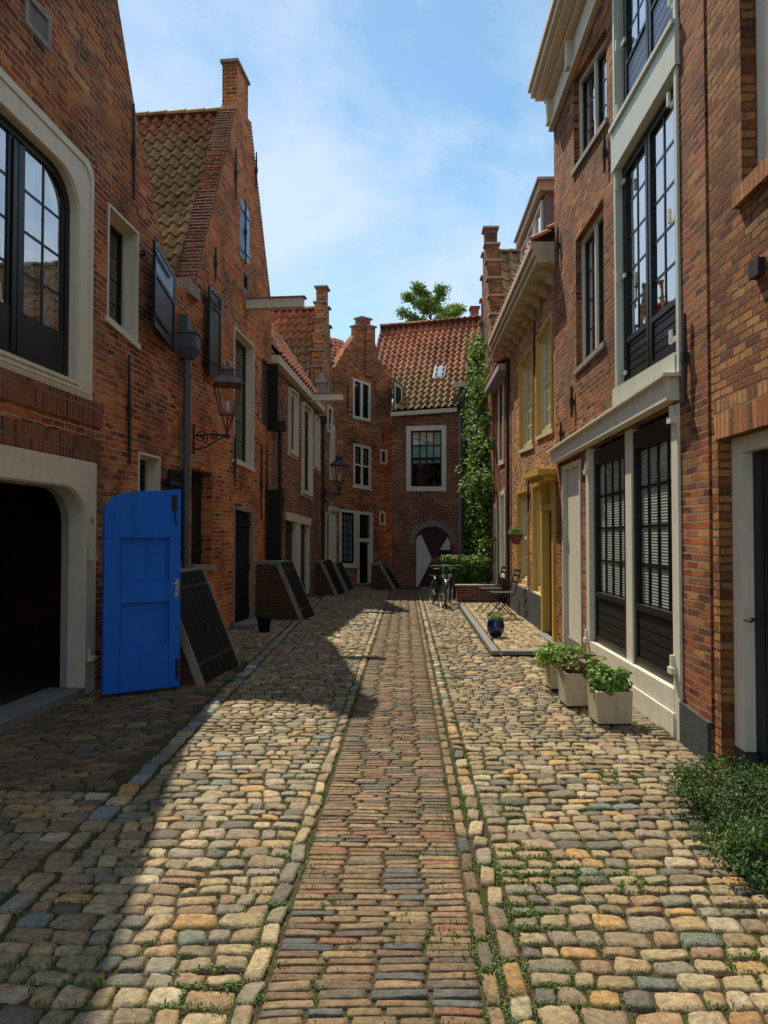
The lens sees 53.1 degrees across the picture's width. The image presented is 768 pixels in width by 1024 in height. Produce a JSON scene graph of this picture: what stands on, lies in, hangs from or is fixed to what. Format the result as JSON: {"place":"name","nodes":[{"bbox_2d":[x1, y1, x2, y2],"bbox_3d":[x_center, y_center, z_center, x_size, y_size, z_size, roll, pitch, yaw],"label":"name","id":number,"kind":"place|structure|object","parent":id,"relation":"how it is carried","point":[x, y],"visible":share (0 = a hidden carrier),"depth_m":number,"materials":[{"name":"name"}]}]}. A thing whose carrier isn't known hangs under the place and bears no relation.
{"place":"outdoors","nodes":[
{"label":"outdoors","id":0,"kind":"place"},
{"bbox_2d":[0,0,201,735],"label":"gabled house","id":1,"kind":"structure","parent":0,"point":[95,429],"depth_m":7.63,"materials":[{"name":"orange brick"}]},
{"bbox_2d":[0,67,93,400],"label":"arched window","id":2,"kind":"structure","parent":1,"relation":"in","point":[55,349],"depth_m":6.98,"materials":[{"name":"beige paint"}]},
{"bbox_2d":[105,219,140,349],"bbox_3d":[-2.994,-2.591,8.551,0.239,1.379,0.913,0,-2,4],"label":"window","id":3,"kind":"structure","parent":1,"relation":"in","point":[121,236],"depth_m":8.87,"materials":[{"name":"beige paint"}]},
{"bbox_2d":[101,490,180,694],"bbox_3d":[-2.375,0.760,7.574,0.754,1.990,0.141,1,-2,-34],"label":"blue door","id":4,"kind":"structure","parent":1,"relation":"in","point":[141,537],"depth_m":7.58,"materials":[{"name":"paint"}]},
{"bbox_2d":[140,457,148,490],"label":"window","id":5,"kind":"structure","parent":1,"relation":"in","point":[144,462],"depth_m":9.57,"materials":[{"name":"beige paint"}]},
{"bbox_2d":[0,660,249,791],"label":"gateway paving","id":6,"kind":"structure","parent":0,"point":[32,746],"depth_m":5.97,"materials":[{"name":"stone"}]},
{"bbox_2d":[180,568,239,684],"bbox_3d":[-2.327,1.258,8.691,1.062,1.185,1.300,0,-2,5],"label":"cellar hatch","id":7,"kind":"object","parent":6,"relation":"on","point":[208,654],"visible":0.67,"depth_m":8.57,"materials":[{"name":"wood"}]},
{"bbox_2d":[118,0,553,401],"label":"sky","id":8,"kind":"structure","parent":0,"point":[387,134],"materials":[{"name":"blue"}]},
{"bbox_2d":[330,316,391,583],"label":"corner house","id":9,"kind":"structure","parent":0,"point":[363,447],"depth_m":23.21,"materials":[{"name":"orange brick"}]},
{"bbox_2d":[339,509,357,567],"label":"window","id":10,"kind":"structure","parent":9,"relation":"in","point":[347,523],"depth_m":22.73,"materials":[{"name":"white paint"}]},
{"bbox_2d":[352,378,371,423],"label":"window","id":11,"kind":"structure","parent":9,"relation":"in","point":[359,417],"depth_m":23.13,"materials":[{"name":"white paint"}]},
{"bbox_2d":[352,443,372,490],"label":"window","id":12,"kind":"structure","parent":9,"relation":"in","point":[361,453],"depth_m":23.11,"materials":[{"name":"white paint"}]},
{"bbox_2d":[360,542,366,582],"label":"door","id":13,"kind":"structure","parent":9,"relation":"in","point":[363,545],"depth_m":23.12,"materials":[{"name":"black paint"}]},
{"bbox_2d":[367,542,369,582],"bbox_3d":[-0.468,1.541,23.291,0.040,1.251,0.093,-1,-2,44],"label":"door panel","id":14,"kind":"structure","parent":9,"relation":"in","point":[368,543],"depth_m":23.27,"materials":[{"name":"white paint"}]},
{"bbox_2d":[379,511,385,524],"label":"window","id":15,"kind":"structure","parent":9,"relation":"in","point":[382,515],"depth_m":23.74,"materials":[{"name":"white paint"}]},
{"bbox_2d":[380,449,386,464],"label":"window","id":16,"kind":"structure","parent":9,"relation":"in","point":[384,451],"depth_m":23.83,"materials":[{"name":"white paint"}]},
{"bbox_2d":[256,589,505,1023],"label":"brick path","id":17,"kind":"structure","parent":0,"point":[399,980],"depth_m":3.49,"materials":[{"name":"brown brick"}]},
{"bbox_2d":[0,586,767,1023],"bbox_3d":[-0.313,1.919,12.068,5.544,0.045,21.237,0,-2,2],"label":"cobblestone street","id":18,"kind":"structure","parent":0,"point":[70,922],"depth_m":3.83,"materials":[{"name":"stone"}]},
{"bbox_2d":[34,58,306,630],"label":"gabled house","id":19,"kind":"structure","parent":18,"relation":"on","point":[202,168],"depth_m":12.72,"materials":[{"name":"red brick"}]},
{"bbox_2d":[193,361,243,453],"bbox_3d":[-2.341,-1.489,10.850,0.658,1.330,0.401,1,-2,-20],"label":"wall lantern","id":20,"kind":"object","parent":19,"relation":"attached to","point":[227,378],"depth_m":10.87,"materials":[{"name":"metal"}]},
{"bbox_2d":[235,512,249,622],"bbox_3d":[-2.505,0.967,13.354,0.070,1.947,1.006,0,-2,6],"label":"door","id":21,"kind":"structure","parent":19,"relation":"in","point":[242,524],"depth_m":13.40,"materials":[{"name":"black wood"}]},
{"bbox_2d":[232,335,255,471],"bbox_3d":[-2.518,-1.917,13.410,0.209,2.352,1.312,0,-2,6],"label":"window","id":22,"kind":"structure","parent":19,"relation":"in","point":[237,341],"depth_m":13.93,"materials":[{"name":"beige paint"}]},
{"bbox_2d":[243,268,248,293],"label":"window","id":23,"kind":"structure","parent":19,"relation":"in","point":[245,277],"depth_m":13.64,"materials":[{"name":"white stone"}]},
{"bbox_2d":[232,616,272,629],"bbox_3d":[-2.265,1.916,13.310,0.350,0.090,1.351,0,-2,6],"label":"doorstep","id":24,"kind":"object","parent":18,"relation":"on","point":[250,623],"visible":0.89,"depth_m":12.75,"materials":[{"name":"grey stone"}]},
{"bbox_2d":[256,612,271,632],"bbox_3d":[-1.918,1.765,12.297,0.246,0.337,0.250,0,-2,0],"label":"flower pot","id":25,"kind":"object","parent":18,"relation":"on","point":[264,621],"visible":1,"depth_m":12.22,"materials":[{"name":"black plastic"}]},
{"bbox_2d":[255,560,314,620],"bbox_3d":[-1.848,1.464,14.433,0.941,1.086,0.854,0,-2,9],"label":"cellar hatch","id":26,"kind":"object","parent":18,"relation":"on","point":[281,594],"visible":0.94,"depth_m":14.07,"materials":[{"name":"brick"}]},
{"bbox_2d":[271,285,338,561],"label":"stepped gable house","id":27,"kind":"structure","parent":18,"relation":"on","point":[304,333],"depth_m":20.87,"materials":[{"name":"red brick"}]},
{"bbox_2d":[326,512,329,558],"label":"window","id":28,"kind":"structure","parent":27,"relation":"in","point":[327,513],"depth_m":21.15,"materials":[{"name":"white paint"}]},
{"bbox_2d":[327,404,332,433],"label":"window","id":29,"kind":"structure","parent":27,"relation":"in","point":[329,409],"depth_m":21.64,"materials":[{"name":"white paint"}]},
{"bbox_2d":[330,452,333,479],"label":"window","id":30,"kind":"structure","parent":27,"relation":"in","point":[331,454],"depth_m":21.62,"materials":[{"name":"white paint"}]},
{"bbox_2d":[324,452,348,503],"bbox_3d":[-1.282,-0.921,20.628,0.584,1.396,0.421,1,-2,-20],"label":"wall lantern","id":31,"kind":"object","parent":27,"relation":"attached to","point":[339,461],"depth_m":20.63,"materials":[{"name":"metal"}]},
{"bbox_2d":[271,322,344,597],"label":"row house","id":32,"kind":"structure","parent":18,"relation":"on","point":[302,400],"depth_m":17.64,"materials":[{"name":"red brick"}]},
{"bbox_2d":[286,521,292,560],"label":"door","id":33,"kind":"structure","parent":32,"relation":"in","point":[289,529],"depth_m":16.98,"materials":[{"name":"black paint"}]},
{"bbox_2d":[287,392,297,460],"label":"window","id":34,"kind":"structure","parent":32,"relation":"in","point":[293,434],"depth_m":17.28,"materials":[{"name":"beige paint"}]},
{"bbox_2d":[301,525,305,588],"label":"door","id":35,"kind":"structure","parent":32,"relation":"in","point":[303,531],"depth_m":18.45,"materials":[{"name":"black paint"}]},
{"bbox_2d":[301,407,311,499],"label":"window","id":36,"kind":"structure","parent":32,"relation":"in","point":[307,412],"depth_m":18.81,"materials":[{"name":"beige paint"}]},
{"bbox_2d":[315,559,344,595],"bbox_3d":[-1.458,1.705,20.015,0.741,0.907,1.089,0,-2,7],"label":"cellar hatch","id":37,"kind":"object","parent":18,"relation":"on","point":[328,581],"visible":0.86,"depth_m":19.51,"materials":[{"name":"brick"}]},
{"bbox_2d":[332,562,353,590],"bbox_3d":[-1.232,1.807,21.540,0.650,0.788,0.953,0,-2,7],"label":"cellar hatch","id":38,"kind":"object","parent":18,"relation":"on","point":[346,582],"visible":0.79,"depth_m":21.34,"materials":[{"name":"wood"}]},
{"bbox_2d":[353,582,370,586],"bbox_3d":[-0.451,2.171,22.930,0.400,0.100,1.014,-1,-2,44],"label":"doorstep","id":39,"kind":"object","parent":18,"relation":"on","point":[368,584],"visible":0.39,"depth_m":22.61,"materials":[{"name":"grey stone"}]},
{"bbox_2d":[0,618,767,1023],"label":"weeds","id":40,"kind":"object","parent":18,"relation":"on","point":[232,986],"visible":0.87,"depth_m":3.46,"materials":[{"name":"green plant"}]},
{"bbox_2d":[371,562,399,589],"bbox_3d":[0.065,1.831,22.005,0.709,0.770,1.306,0,-2,6],"label":"cellar hatch","id":41,"kind":"object","parent":18,"relation":"on","point":[383,577],"visible":1,"depth_m":21.40,"materials":[{"name":"brick"}]},
{"bbox_2d":[363,315,480,586],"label":"end house","id":42,"kind":"structure","parent":18,"relation":"on","point":[423,362],"depth_m":22.92,"materials":[{"name":"red brick"}]},
{"bbox_2d":[406,425,445,490],"bbox_3d":[1.263,-1.585,22.821,1.209,1.956,0.115,0,-2,15],"label":"window","id":43,"kind":"structure","parent":42,"relation":"in","point":[424,444],"depth_m":22.85,"materials":[{"name":"white paint"}]},
{"bbox_2d":[381,280,466,398],"bbox_3d":[2.275,-4.078,36.246,5.090,13.322,5.010,0,-2,0],"label":"tree","id":44,"kind":"object","parent":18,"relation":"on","point":[430,306],"visible":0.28,"depth_m":35.70,"materials":[{"name":"green plant"}]},
{"bbox_2d":[429,565,451,607],"bbox_3d":[1.196,1.605,16.731,0.487,0.930,1.470,1,-2,-24],"label":"bicycle","id":45,"kind":"object","parent":18,"relation":"on","point":[436,590],"visible":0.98,"depth_m":16.68,"materials":[{"name":"metal"}]},
{"bbox_2d":[442,564,462,607],"bbox_3d":[1.485,1.610,16.906,0.493,0.931,1.486,0,-2,0],"label":"bicycle","id":46,"kind":"object","parent":18,"relation":"on","point":[451,581],"visible":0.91,"depth_m":16.81,"materials":[{"name":"metal"}]},
{"bbox_2d":[431,554,487,597],"bbox_3d":[1.854,1.569,18.872,1.434,1.084,1.082,0,-2,0],"label":"hedge","id":47,"kind":"object","parent":18,"relation":"on","point":[465,577],"visible":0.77,"depth_m":18.63,"materials":[{"name":"green plant"}]},
{"bbox_2d":[454,584,499,601],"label":"garden wall","id":48,"kind":"structure","parent":18,"relation":"on","point":[469,593],"depth_m":17.70,"materials":[{"name":"red brick"}]},
{"bbox_2d":[484,356,510,596],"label":"row house","id":49,"kind":"structure","parent":18,"relation":"on","point":[495,380],"depth_m":17.34,"materials":[{"name":"brown brick"}]},
{"bbox_2d":[493,502,501,596],"bbox_3d":[2.707,0.889,18.326,0.120,2.213,0.577,0,-2,2],"label":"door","id":50,"kind":"structure","parent":49,"relation":"in","point":[495,504],"depth_m":18.05,"materials":[{"name":"white paint"}]},
{"bbox_2d":[498,379,504,464],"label":"window","id":51,"kind":"structure","parent":49,"relation":"in","point":[500,462],"depth_m":17.10,"materials":[{"name":"white paint"}]},
{"bbox_2d":[499,489,505,577],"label":"window","id":52,"kind":"structure","parent":49,"relation":"in","point":[502,494],"depth_m":17.30,"materials":[{"name":"white paint"}]},
{"bbox_2d":[458,604,537,657],"bbox_3d":[2.019,1.957,13.352,1.033,0.050,7.039,0,-2,2],"label":"pavement bed","id":53,"kind":"object","parent":18,"relation":"on","point":[501,655],"visible":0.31,"depth_m":11.20,"materials":[{"name":"stone"}]},
{"bbox_2d":[458,602,539,656],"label":"kerb","id":54,"kind":"structure","parent":53,"relation":"on","point":[487,642],"depth_m":10.62,"materials":[{"name":"grey stone"}]},
{"bbox_2d":[465,602,556,650],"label":"pavement bricks","id":55,"kind":"object","parent":53,"relation":"on","point":[520,632],"visible":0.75,"depth_m":12.09,"materials":[{"name":"beige stone"}]},
{"bbox_2d":[476,566,507,612],"bbox_3d":[2.091,1.500,14.871,0.536,0.882,0.402,0,-2,-8],"label":"folding chair","id":56,"kind":"object","parent":55,"relation":"on","point":[497,587],"visible":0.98,"depth_m":14.84,"materials":[{"name":"metal"}]},
{"bbox_2d":[487,618,504,636],"bbox_3d":[1.647,1.702,11.328,0.258,0.270,0.258,0,-2,0],"label":"flower pot","id":57,"kind":"object","parent":55,"relation":"on","point":[495,627],"visible":0.94,"depth_m":11.23,"materials":[{"name":"ceramic"}]},
{"bbox_2d":[485,613,504,619],"bbox_3d":[1.657,1.556,11.332,0.280,0.154,0.272,0,-2,-17],"label":"potted plant","id":58,"kind":"object","parent":57,"relation":"in","point":[494,616],"visible":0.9,"depth_m":11.29,"materials":[{"name":"green plant"}]},
{"bbox_2d":[487,569,520,618],"bbox_3d":[2.161,1.473,13.869,0.536,0.882,0.402,0,-2,-5],"label":"folding chair","id":59,"kind":"object","parent":55,"relation":"on","point":[509,591],"visible":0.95,"depth_m":13.80,"materials":[{"name":"metal"}]},
{"bbox_2d":[545,662,557,691],"bbox_3d":[1.792,1.661,7.816,0.260,0.298,0.260,0,-2,0],"label":"planter","id":60,"kind":"object","parent":18,"relation":"on","point":[551,680],"visible":0.34,"depth_m":7.69,"materials":[{"name":"concrete"}]},
{"bbox_2d":[533,641,585,668],"bbox_3d":[1.793,1.456,7.825,0.564,0.270,0.546,-1,-2,25],"label":"potted plant","id":61,"kind":"object","parent":60,"relation":"in","point":[547,651],"visible":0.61,"depth_m":7.73,"materials":[{"name":"green plant"}]},
{"bbox_2d":[558,670,588,708],"bbox_3d":[1.795,1.626,7.085,0.320,0.328,0.320,0,-2,0],"label":"planter","id":62,"kind":"object","parent":18,"relation":"on","point":[572,687],"visible":0.47,"depth_m":6.93,"materials":[{"name":"concrete"}]},
{"bbox_2d":[547,647,607,680],"bbox_3d":[1.794,1.405,7.105,0.531,0.271,0.519,-1,-2,18],"label":"potted plant","id":63,"kind":"object","parent":62,"relation":"in","point":[570,660],"visible":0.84,"depth_m":7.03,"materials":[{"name":"green plant"}]},
{"bbox_2d":[587,685,632,725],"bbox_3d":[1.888,1.623,6.425,0.300,0.298,0.300,0,-2,0],"label":"planter","id":64,"kind":"object","parent":18,"relation":"on","point":[614,708],"visible":0.84,"depth_m":6.28,"materials":[{"name":"concrete"}]},
{"bbox_2d":[584,662,632,695],"bbox_3d":[1.891,1.408,6.446,0.375,0.293,0.385,1,-2,-43],"label":"potted plant","id":65,"kind":"object","parent":64,"relation":"in","point":[606,678],"visible":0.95,"depth_m":6.36,"materials":[{"name":"green plant"}]},
{"bbox_2d":[658,751,767,894],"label":"shrub","id":66,"kind":"object","parent":18,"relation":"on","point":[749,849],"visible":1,"depth_m":4.01,"materials":[{"name":"green plant"}]},
{"bbox_2d":[707,0,767,795],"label":"brick house","id":67,"kind":"structure","parent":18,"relation":"on","point":[737,47],"depth_m":4.96,"materials":[{"name":"orange brick"}]},
{"bbox_2d":[743,449,767,783],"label":"door","id":68,"kind":"structure","parent":67,"relation":"in","point":[760,458],"depth_m":4.87,"materials":[{"name":"black paint"}]},
{"bbox_2d":[756,0,767,163],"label":"window","id":69,"kind":"structure","parent":67,"relation":"in","point":[761,5],"depth_m":4.72,"materials":[{"name":"white paint"}]},
{"bbox_2d":[469,226,520,598],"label":"stepped gable house","id":70,"kind":"structure","parent":0,"point":[500,267],"depth_m":19.99,"materials":[{"name":"brown brick"}]},
{"bbox_2d":[454,328,496,583],"bbox_3d":[2.551,-1.449,21.326,1.345,7.314,6.586,0,-2,0],"label":"ivy","id":71,"kind":"object","parent":70,"relation":"attached to","point":[476,485],"visible":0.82,"depth_m":19.89,"materials":[{"name":"green plant"}]},
{"bbox_2d":[484,321,485,362],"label":"window","id":72,"kind":"structure","parent":70,"relation":"in","point":[485,321],"depth_m":20.96,"materials":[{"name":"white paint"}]},
{"bbox_2d":[488,176,556,641],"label":"row house","id":73,"kind":"structure","parent":0,"point":[522,338],"depth_m":12.74,"materials":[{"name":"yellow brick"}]},
{"bbox_2d":[507,524,523,543],"bbox_3d":[2.411,0.406,14.066,0.298,0.366,0.328,0,-2,0],"label":"hanging pot","id":74,"kind":"object","parent":73,"relation":"attached to","point":[515,536],"visible":1,"depth_m":13.99,"materials":[{"name":"ceramic"}]},
{"bbox_2d":[518,492,529,589],"bbox_3d":[2.599,0.508,14.041,0.158,1.792,1.355,0,-2,2],"label":"window","id":75,"kind":"structure","parent":73,"relation":"in","point":[523,497],"depth_m":14.53,"materials":[{"name":"yellow paint"}]},
{"bbox_2d":[519,353,533,453],"bbox_3d":[2.589,-1.929,13.645,0.165,1.768,1.602,0,-2,2],"label":"window","id":76,"kind":"structure","parent":73,"relation":"in","point":[527,445],"depth_m":14.17,"materials":[{"name":"yellow paint"}]},
{"bbox_2d":[532,486,540,595],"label":"window","id":77,"kind":"structure","parent":73,"relation":"in","point":[538,532],"depth_m":12.77,"materials":[{"name":"yellow paint"}]},
{"bbox_2d":[536,322,553,439],"bbox_3d":[2.532,-2.026,11.847,0.159,1.788,1.405,0,-2,2],"label":"window","id":78,"kind":"structure","parent":73,"relation":"in","point":[545,398],"depth_m":12.24,"materials":[{"name":"yellow paint"}]},
{"bbox_2d":[549,510,551,633],"bbox_3d":[2.555,0.903,11.424,0.050,1.873,0.703,0,-2,2],"label":"door","id":79,"kind":"structure","parent":73,"relation":"in","point":[549,510],"depth_m":11.71,"materials":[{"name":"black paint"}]},
{"bbox_2d":[527,0,715,762],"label":"warehouse","id":80,"kind":"structure","parent":0,"point":[619,88],"depth_m":7.15,"materials":[{"name":"brown brick"}]},
{"bbox_2d":[568,465,579,642],"bbox_3d":[2.425,0.506,9.717,0.030,2.216,0.703,0,-2,1],"label":"side door","id":81,"kind":"structure","parent":80,"relation":"in","point":[573,473],"depth_m":9.72,"materials":[{"name":"white paint"}]},
{"bbox_2d":[571,38,607,176],"bbox_3d":[2.422,-4.729,8.834,0.194,1.397,1.651,0,-2,1],"label":"window","id":82,"kind":"structure","parent":80,"relation":"in","point":[593,119],"depth_m":9.08,"materials":[{"name":"glass"}]},
{"bbox_2d":[573,208,605,375],"bbox_3d":[2.421,-2.541,8.821,0.189,1.671,1.429,0,-2,1],"label":"window","id":83,"kind":"structure","parent":80,"relation":"in","point":[592,244],"depth_m":9.12,"materials":[{"name":"white paint"}]},
{"bbox_2d":[594,437,626,658],"bbox_3d":[2.402,0.361,8.072,0.070,2.166,1.256,0,-2,1],"label":"slatted door","id":84,"kind":"structure","parent":80,"relation":"in","point":[609,479],"depth_m":8.12,"materials":[{"name":"black paint"}]},
{"bbox_2d":[615,0,672,116],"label":"loading door","id":85,"kind":"structure","parent":80,"relation":"in","point":[644,21],"depth_m":7.15,"materials":[{"name":"black paint"}]},
{"bbox_2d":[614,88,675,381],"bbox_3d":[2.344,-2.321,6.827,0.158,2.189,1.550,0,-2,1],"label":"loading door","id":86,"kind":"structure","parent":80,"relation":"in","point":[648,277],"depth_m":6.78,"materials":[{"name":"black paint"}]},
{"bbox_2d":[633,416,673,684],"bbox_3d":[2.364,0.312,6.612,0.070,2.181,1.192,0,-2,1],"label":"slatted door","id":87,"kind":"structure","parent":80,"relation":"in","point":[652,483],"depth_m":6.74,"materials":[{"name":"black paint"}]}
]}

